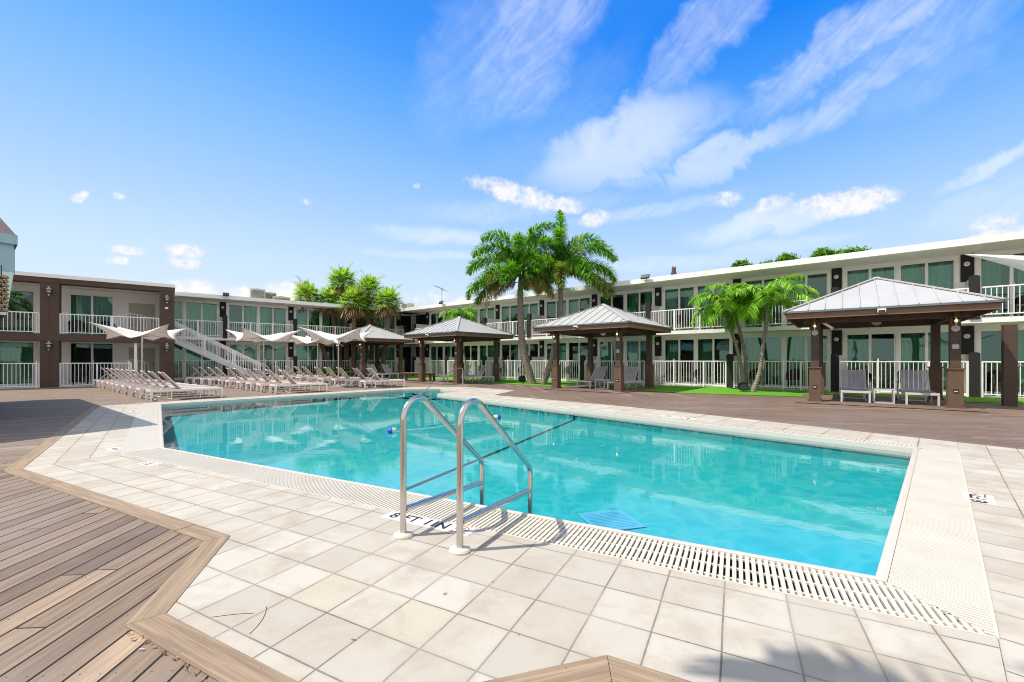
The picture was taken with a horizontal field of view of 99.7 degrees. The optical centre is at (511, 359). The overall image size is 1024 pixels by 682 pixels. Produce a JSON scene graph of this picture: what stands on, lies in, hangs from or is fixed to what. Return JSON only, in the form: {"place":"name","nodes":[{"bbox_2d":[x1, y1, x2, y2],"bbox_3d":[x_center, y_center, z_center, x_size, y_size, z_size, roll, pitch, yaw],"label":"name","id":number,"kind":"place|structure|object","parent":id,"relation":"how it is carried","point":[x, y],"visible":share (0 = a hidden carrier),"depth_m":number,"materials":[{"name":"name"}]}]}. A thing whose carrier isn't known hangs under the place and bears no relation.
{"place":"outdoors","nodes":[
{"label":"outdoors","id":0,"kind":"place"},
{"bbox_2d":[23,402,152,468],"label":"paving","id":1,"kind":"structure","parent":0,"point":[99,431],"depth_m":7.21,"materials":[{"name":"tile"}]},
{"bbox_2d":[121,404,158,452],"bbox_3d":[-7.866,1.322,9.310,0.437,0.056,8.236,0,0,-39],"label":"gutter grate","id":2,"kind":"object","parent":1,"relation":"on","point":[143,434],"visible":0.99,"depth_m":7.79,"materials":[{"name":"beige plastic"}]},
{"bbox_2d":[0,468,216,681],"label":"wooden deck","id":3,"kind":"structure","parent":0,"point":[82,581],"depth_m":2.49,"materials":[{"name":"wood"}]},
{"bbox_2d":[3,469,229,541],"bbox_3d":[-3.995,1.309,4.103,4.251,0.030,0.145,0,0,28],"label":"deck border","id":4,"kind":"object","parent":3,"relation":"on","point":[193,530],"visible":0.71,"depth_m":3.76,"materials":[{"name":"wood"}]},
{"bbox_2d":[125,536,229,624],"bbox_3d":[-1.983,1.309,2.645,0.145,0.030,1.080,0,0,-17],"label":"deck border","id":5,"kind":"object","parent":3,"relation":"on","point":[166,595],"visible":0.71,"depth_m":2.51,"materials":[{"name":"wood"}]},
{"bbox_2d":[125,613,297,681],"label":"deck border","id":6,"kind":"object","parent":3,"relation":"on","point":[211,657],"visible":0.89,"depth_m":1.91,"materials":[{"name":"wood"}]},
{"bbox_2d":[0,378,471,467],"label":"wooden deck","id":7,"kind":"structure","parent":0,"point":[31,419],"depth_m":13.75,"materials":[{"name":"wood"}]},
{"bbox_2d":[0,218,17,320],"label":"bar kiosk","id":8,"kind":"object","parent":7,"relation":"on","point":[8,240],"visible":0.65,"depth_m":8.14,"materials":[{"name":"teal paint"}]},
{"bbox_2d":[0,265,8,311],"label":"bead lantern","id":9,"kind":"object","parent":8,"relation":"hanging from","point":[5,298],"visible":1,"depth_m":7.85,"materials":[{"name":"multicoloured glass"}]},
{"bbox_2d":[4,406,98,470],"bbox_3d":[-8.730,1.309,8.563,0.145,0.030,9.043,0,0,-39],"label":"deck border","id":10,"kind":"object","parent":7,"relation":"on","point":[28,458],"visible":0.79,"depth_m":6.59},
{"bbox_2d":[0,271,174,388],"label":"brown block","id":11,"kind":"structure","parent":7,"relation":"on","point":[40,347],"depth_m":21.88,"materials":[{"name":"paint"}]},
{"bbox_2d":[0,341,34,385],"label":"window","id":12,"kind":"structure","parent":11,"relation":"in","point":[11,351],"depth_m":21.32,"materials":[{"name":"glass"}]},
{"bbox_2d":[69,342,113,383],"bbox_3d":[-22.184,0.190,22.830,1.700,2.180,0.115,0,0,-38],"label":"window","id":13,"kind":"structure","parent":11,"relation":"in","point":[92,344],"depth_m":22.78,"materials":[{"name":"glass"}]},
{"bbox_2d":[69,293,113,334],"bbox_3d":[-22.266,-2.290,22.933,1.700,2.260,0.377,0,0,-38],"label":"window","id":14,"kind":"structure","parent":11,"relation":"in","point":[85,304],"depth_m":22.94,"materials":[{"name":"glass"}]},
{"bbox_2d":[129,347,154,379],"bbox_3d":[-20.560,0.305,24.001,1.100,1.950,0.030,0,0,-38],"label":"door","id":15,"kind":"structure","parent":11,"relation":"in","point":[148,353],"depth_m":24.09,"materials":[{"name":"metal"}]},
{"bbox_2d":[129,303,154,331],"bbox_3d":[-20.560,-2.135,24.001,1.100,1.950,0.030,0,0,-38],"label":"door","id":16,"kind":"structure","parent":11,"relation":"in","point":[147,310],"depth_m":24.00,"materials":[{"name":"metal"}]},
{"bbox_2d":[89,322,186,389],"bbox_3d":[-15.921,-0.090,18.600,2.549,2.780,2.549,0,0,-23],"label":"shade sail","id":17,"kind":"object","parent":7,"relation":"on","point":[152,334],"visible":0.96,"depth_m":18.28,"materials":[{"name":"white fabric"}]},
{"bbox_2d":[129,370,198,396],"bbox_3d":[-12.745,0.837,15.864,0.762,0.918,1.950,0,0,44],"label":"sun lounger","id":18,"kind":"object","parent":7,"relation":"on","point":[131,392],"visible":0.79,"depth_m":15.48,"materials":[{"name":"plastic"}]},
{"bbox_2d":[136,371,209,398],"bbox_3d":[-11.816,0.837,15.108,0.762,0.918,1.950,0,0,41],"label":"sun lounger","id":19,"kind":"object","parent":7,"relation":"on","point":[140,390],"visible":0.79,"depth_m":14.76,"materials":[{"name":"plastic"}]},
{"bbox_2d":[145,371,222,400],"bbox_3d":[-10.859,0.837,14.372,0.762,0.918,1.950,0,0,40],"label":"sun lounger","id":20,"kind":"object","parent":7,"relation":"on","point":[172,382],"visible":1,"depth_m":14.04,"materials":[{"name":"plastic"}]},
{"bbox_2d":[174,321,268,377],"bbox_3d":[-17.555,-0.423,26.202,4.950,3.614,1.156,0,0,-38],"label":"outdoor staircase","id":21,"kind":"structure","parent":7,"relation":"on","point":[210,356],"depth_m":25.78,"materials":[{"name":"metal"}]},
{"bbox_2d":[227,327,300,385],"bbox_3d":[-12.236,-0.090,21.300,2.619,2.780,2.619,0,0,43],"label":"shade sail","id":22,"kind":"object","parent":7,"relation":"on","point":[246,334],"visible":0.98,"depth_m":21.14,"materials":[{"name":"white fabric"}]},
{"bbox_2d":[256,369,311,391],"bbox_3d":[-9.411,0.837,17.899,1.950,0.918,0.762,0,0,-44],"label":"sun lounger","id":23,"kind":"object","parent":7,"relation":"on","point":[274,376],"visible":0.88,"depth_m":17.48,"materials":[{"name":"plastic"}]},
{"bbox_2d":[174,291,417,380],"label":"hotel wing","id":24,"kind":"structure","parent":7,"relation":"on","point":[214,317],"depth_m":30.71,"materials":[{"name":"paint"}]},
{"bbox_2d":[174,344,182,378],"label":"window","id":25,"kind":"structure","parent":24,"relation":"in","point":[178,350],"depth_m":28.17,"materials":[{"name":"glass"}]},
{"bbox_2d":[174,300,182,336],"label":"window","id":26,"kind":"structure","parent":24,"relation":"in","point":[178,305],"depth_m":28.12,"materials":[{"name":"glass"}]},
{"bbox_2d":[185,343,217,376],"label":"window","id":27,"kind":"structure","parent":24,"relation":"in","point":[189,355],"depth_m":28.82,"materials":[{"name":"glass"}]},
{"bbox_2d":[185,301,217,336],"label":"window","id":28,"kind":"structure","parent":24,"relation":"in","point":[208,312],"depth_m":28.85,"materials":[{"name":"glass"}]},
{"bbox_2d":[228,344,257,376],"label":"window","id":29,"kind":"structure","parent":24,"relation":"in","point":[251,349],"depth_m":30.57,"materials":[{"name":"glass"}]},
{"bbox_2d":[228,304,257,337],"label":"window","id":30,"kind":"structure","parent":24,"relation":"in","point":[251,312],"depth_m":30.66,"materials":[{"name":"glass"}]},
{"bbox_2d":[259,344,285,376],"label":"window","id":31,"kind":"structure","parent":24,"relation":"in","point":[280,350],"depth_m":31.78,"materials":[{"name":"glass"}]},
{"bbox_2d":[259,306,285,334],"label":"window","id":32,"kind":"structure","parent":24,"relation":"in","point":[280,313],"depth_m":31.41,"materials":[{"name":"glass"}]},
{"bbox_2d":[295,345,319,374],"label":"window","id":33,"kind":"structure","parent":24,"relation":"in","point":[303,352],"depth_m":32.89,"materials":[{"name":"glass"}]},
{"bbox_2d":[295,309,319,336],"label":"window","id":34,"kind":"structure","parent":24,"relation":"in","point":[301,319],"depth_m":32.76,"materials":[{"name":"glass"}]},
{"bbox_2d":[322,310,342,334],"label":"window","id":35,"kind":"structure","parent":24,"relation":"in","point":[325,320],"depth_m":33.96,"materials":[{"name":"glass"}]},
{"bbox_2d":[269,370,327,393],"bbox_3d":[-8.461,0.837,17.181,1.950,0.918,0.762,0,0,-44],"label":"sun lounger","id":36,"kind":"object","parent":7,"relation":"on","point":[290,379],"visible":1,"depth_m":16.87,"materials":[{"name":"plastic"}]},
{"bbox_2d":[290,275,331,367],"bbox_3d":[-15.748,-2.544,33.161,3.176,7.803,3.216,0,0,-44],"label":"fan palm","id":37,"kind":"object","parent":7,"relation":"on","point":[307,291],"visible":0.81,"depth_m":32.90,"materials":[{"name":"green plant"}]},
{"bbox_2d":[291,333,340,381],"bbox_3d":[-11.235,-0.090,25.000,2.761,2.780,2.761,0,0,1],"label":"shade sail","id":38,"kind":"object","parent":7,"relation":"on","point":[301,340],"visible":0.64,"depth_m":24.88,"materials":[{"name":"white fabric"}]},
{"bbox_2d":[313,282,344,354],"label":"fan palm","id":39,"kind":"object","parent":7,"relation":"on","point":[324,296],"visible":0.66,"depth_m":33.30,"materials":[{"name":"green plant"}]},
{"bbox_2d":[299,327,372,386],"bbox_3d":[-8.394,-0.090,20.900,2.761,2.780,2.761,0,0,-7],"label":"shade sail","id":40,"kind":"object","parent":7,"relation":"on","point":[344,337],"visible":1,"depth_m":20.51,"materials":[{"name":"white fabric"}]},
{"bbox_2d":[323,263,358,371],"bbox_3d":[-13.469,-3.203,34.244,3.188,9.010,3.265,0,0,0],"label":"fan palm","id":41,"kind":"object","parent":7,"relation":"on","point":[340,276],"visible":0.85,"depth_m":33.89,"materials":[{"name":"green plant"}]},
{"bbox_2d":[359,368,404,387],"bbox_3d":[-6.113,0.837,20.350,1.950,0.918,0.762,0,0,-40],"label":"sun lounger","id":42,"kind":"object","parent":7,"relation":"on","point":[374,374],"visible":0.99,"depth_m":20.07,"materials":[{"name":"plastic"}]},
{"bbox_2d":[161,391,589,430],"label":"water","id":43,"kind":"structure","parent":0,"point":[386,404],"depth_m":11.92,"materials":[{"name":"teal liquid"}]},
{"bbox_2d":[366,376,399,377],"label":"wooden deck","id":44,"kind":"structure","parent":0,"point":[384,377],"depth_m":31.06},
{"bbox_2d":[337,325,414,377],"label":"pavilion","id":45,"kind":"structure","parent":44,"relation":"on","point":[377,336],"depth_m":30.86,"materials":[{"name":"metal"}]},
{"bbox_2d":[402,316,514,383],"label":"pavilion","id":46,"kind":"structure","parent":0,"point":[456,330],"depth_m":24.60,"materials":[{"name":"metal"}]},
{"bbox_2d":[0,0,1023,308],"label":"sky","id":47,"kind":"structure","parent":0,"point":[216,147],"materials":[{"name":"blue"}]},
{"bbox_2d":[25,453,1005,681],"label":"paving","id":48,"kind":"structure","parent":0,"point":[323,579],"depth_m":2.25,"materials":[{"name":"tile"}]},
{"bbox_2d":[381,511,476,535],"bbox_3d":[-0.674,1.296,3.437,0.850,0.006,0.140,0,0,27],"label":"depth marker","id":49,"kind":"object","parent":48,"relation":"on","point":[433,524],"visible":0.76,"depth_m":3.42,"materials":[{"name":"tile"}]},
{"bbox_2d":[393,395,532,555],"bbox_3d":[-0.324,1.261,3.509,0.661,1.978,1.184,0,0,29],"label":"pool ladder","id":50,"kind":"object","parent":48,"relation":"attached to","point":[459,548],"visible":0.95,"depth_m":3.17,"materials":[{"name":"silver metal"}]},
{"bbox_2d":[121,448,997,638],"bbox_3d":[-1.482,1.322,4.189,8.651,0.056,0.437,0,0,27],"label":"gutter grate","id":51,"kind":"object","parent":48,"relation":"on","point":[864,595],"visible":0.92,"depth_m":2.96,"materials":[{"name":"beige plastic"}]},
{"bbox_2d":[159,389,918,586],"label":"swimming pool","id":52,"kind":"structure","parent":0,"point":[830,505],"depth_m":6.51,"materials":[{"name":"liquid"}]},
{"bbox_2d":[577,509,645,529],"bbox_3d":[1.057,1.725,4.652,0.540,0.008,0.540,0,0,-15],"label":"floor drain","id":53,"kind":"object","parent":52,"relation":"on","point":[619,519],"visible":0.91,"depth_m":4.65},
{"bbox_2d":[144,387,958,450],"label":"paving","id":54,"kind":"structure","parent":0,"point":[490,394],"depth_m":10.23,"materials":[{"name":"stone"}]},
{"bbox_2d":[610,412,910,446],"bbox_3d":[4.199,1.321,8.546,0.277,0.059,5.452,0,0,-41],"label":"gutter grate","id":55,"kind":"object","parent":54,"relation":"on","point":[835,437],"visible":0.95,"depth_m":7.91,"materials":[{"name":"beige plastic"}]},
{"bbox_2d":[466,383,713,406],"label":"wooden deck","id":56,"kind":"structure","parent":0,"point":[622,399],"depth_m":15.67,"materials":[{"name":"wood"}]},
{"bbox_2d":[538,385,662,392],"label":"wooden deck","id":57,"kind":"structure","parent":0,"point":[586,388],"depth_m":19.21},
{"bbox_2d":[577,366,611,388],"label":"sun lounger","id":58,"kind":"object","parent":57,"relation":"on","point":[598,372],"visible":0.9,"depth_m":20.23,"materials":[{"name":"grey"}]},
{"bbox_2d":[531,304,673,391],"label":"pavilion","id":59,"kind":"structure","parent":57,"relation":"on","point":[596,321],"depth_m":18.82,"materials":[{"name":"metal"}]},
{"bbox_2d":[607,366,643,388],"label":"sun lounger","id":60,"kind":"object","parent":57,"relation":"on","point":[630,373],"visible":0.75,"depth_m":19.32,"materials":[{"name":"grey"}]},
{"bbox_2d":[350,375,1023,403],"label":"turf","id":61,"kind":"structure","parent":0,"point":[717,390],"depth_m":18.05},
{"bbox_2d":[337,280,373,376],"bbox_3d":[-11.930,-2.373,32.855,2.995,7.356,3.242,0,0,44],"label":"fan palm","id":62,"kind":"object","parent":61,"relation":"on","point":[355,294],"visible":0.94,"depth_m":32.57,"materials":[{"name":"green plant"}]},
{"bbox_2d":[352,270,385,369],"bbox_3d":[-11.259,-2.896,33.937,3.274,8.427,3.137,0,0,0],"label":"fan palm","id":63,"kind":"object","parent":61,"relation":"on","point":[368,281],"visible":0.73,"depth_m":33.73,"materials":[{"name":"green plant"}]},
{"bbox_2d":[361,304,383,375],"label":"fan palm","id":64,"kind":"object","parent":61,"relation":"on","point":[372,323],"visible":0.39,"depth_m":34.67,"materials":[{"name":"green plant"}]},
{"bbox_2d":[372,284,405,376],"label":"fan palm","id":65,"kind":"object","parent":61,"relation":"on","point":[387,295],"visible":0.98,"depth_m":32.62,"materials":[{"name":"green plant"}]},
{"bbox_2d":[438,307,477,378],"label":"palm tree","id":66,"kind":"object","parent":61,"relation":"on","point":[464,312],"visible":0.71,"depth_m":28.74,"materials":[{"name":"green plant"}]},
{"bbox_2d":[485,359,526,379],"bbox_3d":[-0.427,0.615,28.559,3.604,1.350,0.066,0,0,40],"label":"patio fence","id":67,"kind":"object","parent":61,"relation":"on","point":[507,360],"visible":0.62,"depth_m":28.38,"materials":[{"name":"metal"}]},
{"bbox_2d":[464,221,568,383],"bbox_3d":[0.439,-3.068,22.986,4.943,8.869,5.164,0,0,40],"label":"foxtail palm","id":68,"kind":"object","parent":61,"relation":"on","point":[506,273],"visible":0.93,"depth_m":22.80,"materials":[{"name":"green plant"}]},
{"bbox_2d":[530,360,579,380],"bbox_3d":[2.562,0.615,26.086,3.604,1.350,0.066,0,0,40],"label":"patio fence","id":69,"kind":"object","parent":61,"relation":"on","point":[546,362],"visible":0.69,"depth_m":25.74,"materials":[{"name":"metal"}]},
{"bbox_2d":[517,209,618,383],"bbox_3d":[2.747,-3.391,23.021,5.258,9.515,5.046,0,0,-42],"label":"foxtail palm","id":70,"kind":"object","parent":61,"relation":"on","point":[580,267],"visible":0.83,"depth_m":22.73,"materials":[{"name":"green plant"}]},
{"bbox_2d":[652,360,725,386],"bbox_3d":[8.541,0.615,21.140,3.604,1.350,0.066,0,0,40],"label":"patio fence","id":71,"kind":"object","parent":61,"relation":"on","point":[674,383],"visible":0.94,"depth_m":20.87,"materials":[{"name":"metal"}]},
{"bbox_2d":[399,231,1023,403],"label":"hotel wing","id":72,"kind":"structure","parent":61,"relation":"on","point":[948,264],"depth_m":19.77,"materials":[{"name":"paint"}]},
{"bbox_2d":[501,304,516,337],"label":"window","id":73,"kind":"structure","parent":72,"relation":"in","point":[507,310],"depth_m":30.71,"materials":[{"name":"glass"}]},
{"bbox_2d":[523,302,537,336],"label":"window","id":74,"kind":"structure","parent":72,"relation":"in","point":[532,308],"depth_m":29.45,"materials":[{"name":"glass"}]},
{"bbox_2d":[546,342,565,378],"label":"window","id":75,"kind":"structure","parent":72,"relation":"in","point":[562,344],"depth_m":27.86,"materials":[{"name":"glass"}]},
{"bbox_2d":[599,341,623,380],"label":"window","id":76,"kind":"structure","parent":72,"relation":"in","point":[607,346],"depth_m":25.77,"materials":[{"name":"glass"}]},
{"bbox_2d":[626,340,652,379],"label":"window","id":77,"kind":"structure","parent":72,"relation":"in","point":[637,348],"depth_m":24.58,"materials":[{"name":"glass"}]},
{"bbox_2d":[626,290,652,315],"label":"window","id":78,"kind":"structure","parent":72,"relation":"in","point":[633,298],"depth_m":24.56,"materials":[{"name":"glass"}]},
{"bbox_2d":[664,338,694,383],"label":"window","id":79,"kind":"structure","parent":72,"relation":"in","point":[673,345],"depth_m":23.24,"materials":[{"name":"glass"}]},
{"bbox_2d":[664,286,694,330],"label":"window","id":80,"kind":"structure","parent":72,"relation":"in","point":[689,291],"depth_m":22.86,"materials":[{"name":"glass"}]},
{"bbox_2d":[697,337,729,384],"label":"window","id":81,"kind":"structure","parent":72,"relation":"in","point":[706,345],"depth_m":22.15,"materials":[{"name":"glass"}]},
{"bbox_2d":[697,282,729,329],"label":"window","id":82,"kind":"structure","parent":72,"relation":"in","point":[701,289],"depth_m":21.90,"materials":[{"name":"glass"}]},
{"bbox_2d":[744,336,782,386],"bbox_3d":[11.914,0.080,20.458,1.590,2.360,0.376,0,0,40],"label":"window","id":83,"kind":"structure","parent":72,"relation":"in","point":[774,344],"depth_m":20.42,"materials":[{"name":"glass"}]},
{"bbox_2d":[744,277,782,327],"bbox_3d":[11.915,-2.635,20.459,1.590,2.350,0.379,0,0,40],"label":"window","id":84,"kind":"structure","parent":72,"relation":"in","point":[766,281],"depth_m":20.37,"materials":[{"name":"glass"}]},
{"bbox_2d":[785,334,827,387],"bbox_3d":[13.219,0.080,19.378,1.590,2.360,0.376,0,0,40],"label":"window","id":85,"kind":"structure","parent":72,"relation":"in","point":[797,347],"depth_m":19.58,"materials":[{"name":"glass"}]},
{"bbox_2d":[785,272,827,325],"bbox_3d":[13.218,-2.635,19.377,1.590,2.350,0.375,0,0,40],"label":"window","id":86,"kind":"structure","parent":72,"relation":"in","point":[805,282],"depth_m":19.62,"materials":[{"name":"glass"}]},
{"bbox_2d":[846,332,895,390],"bbox_3d":[14.904,0.080,17.983,1.590,2.360,0.375,0,0,40],"label":"window","id":87,"kind":"structure","parent":72,"relation":"in","point":[857,343],"depth_m":18.26,"materials":[{"name":"glass"}]},
{"bbox_2d":[846,265,895,287],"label":"window","id":88,"kind":"structure","parent":72,"relation":"in","point":[853,277],"depth_m":18.04,"materials":[{"name":"glass"}]},
{"bbox_2d":[899,331,947,391],"bbox_3d":[16.209,0.080,16.906,1.590,2.360,0.377,0,0,40],"label":"window","id":89,"kind":"structure","parent":72,"relation":"in","point":[913,346],"depth_m":17.14,"materials":[{"name":"glass"}]},
{"bbox_2d":[899,259,955,288],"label":"window","id":90,"kind":"structure","parent":72,"relation":"in","point":[942,274],"depth_m":16.86,"materials":[{"name":"glass"}]},
{"bbox_2d":[979,328,1023,394],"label":"window","id":91,"kind":"structure","parent":72,"relation":"in","point":[1020,331],"depth_m":15.46,"materials":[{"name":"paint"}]},
{"bbox_2d":[979,251,1023,317],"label":"window","id":92,"kind":"structure","parent":72,"relation":"in","point":[989,271],"depth_m":15.81,"materials":[{"name":"glass"}]},
{"bbox_2d":[688,283,781,381],"bbox_3d":[9.421,-1.050,18.568,3.478,4.732,3.413,0,0,0],"label":"palm tree","id":93,"kind":"object","parent":61,"relation":"on","point":[714,309],"visible":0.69,"depth_m":18.35,"materials":[{"name":"green plant"}]},
{"bbox_2d":[720,273,820,391],"bbox_3d":[10.173,-1.043,17.186,3.343,4.764,3.582,0,0,0],"label":"palm tree","id":94,"kind":"object","parent":61,"relation":"on","point":[765,294],"visible":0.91,"depth_m":17.08,"materials":[{"name":"green plant"}]},
{"bbox_2d":[733,358,830,390],"bbox_3d":[11.531,0.615,18.666,3.604,1.350,0.068,0,0,40],"label":"patio fence","id":95,"kind":"object","parent":61,"relation":"on","point":[783,376],"visible":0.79,"depth_m":18.53,"materials":[{"name":"metal"}]},
{"bbox_2d":[839,360,968,396],"bbox_3d":[14.521,0.615,16.193,3.604,1.350,0.068,0,0,40],"label":"patio fence","id":96,"kind":"object","parent":61,"relation":"on","point":[967,377],"visible":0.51,"depth_m":16.41,"materials":[{"name":"metal"}]},
{"bbox_2d":[980,361,1023,396],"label":"patio fence","id":97,"kind":"object","parent":61,"relation":"on","point":[981,378],"visible":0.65,"depth_m":14.79,"materials":[{"name":"metal"}]},
{"bbox_2d":[641,393,1023,447],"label":"wooden deck","id":98,"kind":"structure","parent":0,"point":[997,416],"depth_m":10.06,"materials":[{"name":"wood"}]},
{"bbox_2d":[630,402,1023,440],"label":"deck border","id":99,"kind":"object","parent":98,"relation":"on","point":[846,423],"visible":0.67,"depth_m":8.64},
{"bbox_2d":[656,400,1023,432],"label":"deck border","id":100,"kind":"object","parent":98,"relation":"on","point":[855,417],"visible":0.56,"depth_m":9.52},
{"bbox_2d":[685,411,1023,448],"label":"deck border","id":101,"kind":"object","parent":98,"relation":"on","point":[869,431],"visible":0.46,"depth_m":7.67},
{"bbox_2d":[1001,324,1023,406],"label":"pillar","id":102,"kind":"structure","parent":98,"relation":"on","point":[1010,365],"depth_m":12.02,"materials":[{"name":"brown metal"}]},
{"bbox_2d":[795,393,987,411],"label":"wooden deck","id":103,"kind":"structure","parent":0,"point":[836,399],"depth_m":12.93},
{"bbox_2d":[838,369,870,402],"bbox_3d":[10.853,0.789,13.719,0.762,0.977,1.950,0,0,36],"label":"sun lounger","id":104,"kind":"object","parent":103,"relation":"on","point":[853,381],"visible":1,"depth_m":13.96,"materials":[{"name":"fabric"}]},
{"bbox_2d":[781,277,1008,408],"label":"pavilion","id":105,"kind":"structure","parent":103,"relation":"on","point":[889,302],"depth_m":12.50,"materials":[{"name":"metal"}]},
{"bbox_2d":[896,369,939,405],"bbox_3d":[12.073,0.789,12.889,0.762,0.977,1.950,0,0,36],"label":"sun lounger","id":106,"kind":"object","parent":103,"relation":"on","point":[915,383],"visible":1,"depth_m":13.13,"materials":[{"name":"grey"}]},
{"bbox_2d":[957,442,1023,681],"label":"paving","id":107,"kind":"structure","parent":0,"point":[996,473],"depth_m":3.25,"materials":[{"name":"tile"}]},
{"bbox_2d":[887,448,999,638],"bbox_3d":[4.143,1.322,4.212,0.437,0.056,5.773,0,0,45],"label":"gutter grate","id":108,"kind":"object","parent":107,"relation":"on","point":[937,561],"visible":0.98,"depth_m":2.97,"materials":[{"name":"beige plastic"}]},
{"bbox_2d":[963,492,996,504],"bbox_3d":[4.379,1.296,4.052,0.200,0.006,0.353,0,0,45],"label":"depth marker","id":109,"kind":"object","parent":107,"relation":"on","point":[983,498],"visible":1,"depth_m":4.03,"materials":[{"name":"tile"}]},
{"bbox_2d":[965,254,1023,270],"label":"shade sail","id":110,"kind":"object","parent":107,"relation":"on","point":[1015,261],"visible":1,"depth_m":5.87,"materials":[{"name":"white fabric"}]},
{"label":"wooden deck","id":111,"kind":"structure","parent":0,"visible":0},
{"bbox_2d":[483,655,610,681],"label":"deck border","id":112,"kind":"object","parent":111,"relation":"on","point":[595,669],"visible":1,"depth_m":1.78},
{"bbox_2d":[607,655,691,681],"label":"deck border","id":113,"kind":"object","parent":111,"relation":"on","point":[621,670],"visible":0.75,"depth_m":1.78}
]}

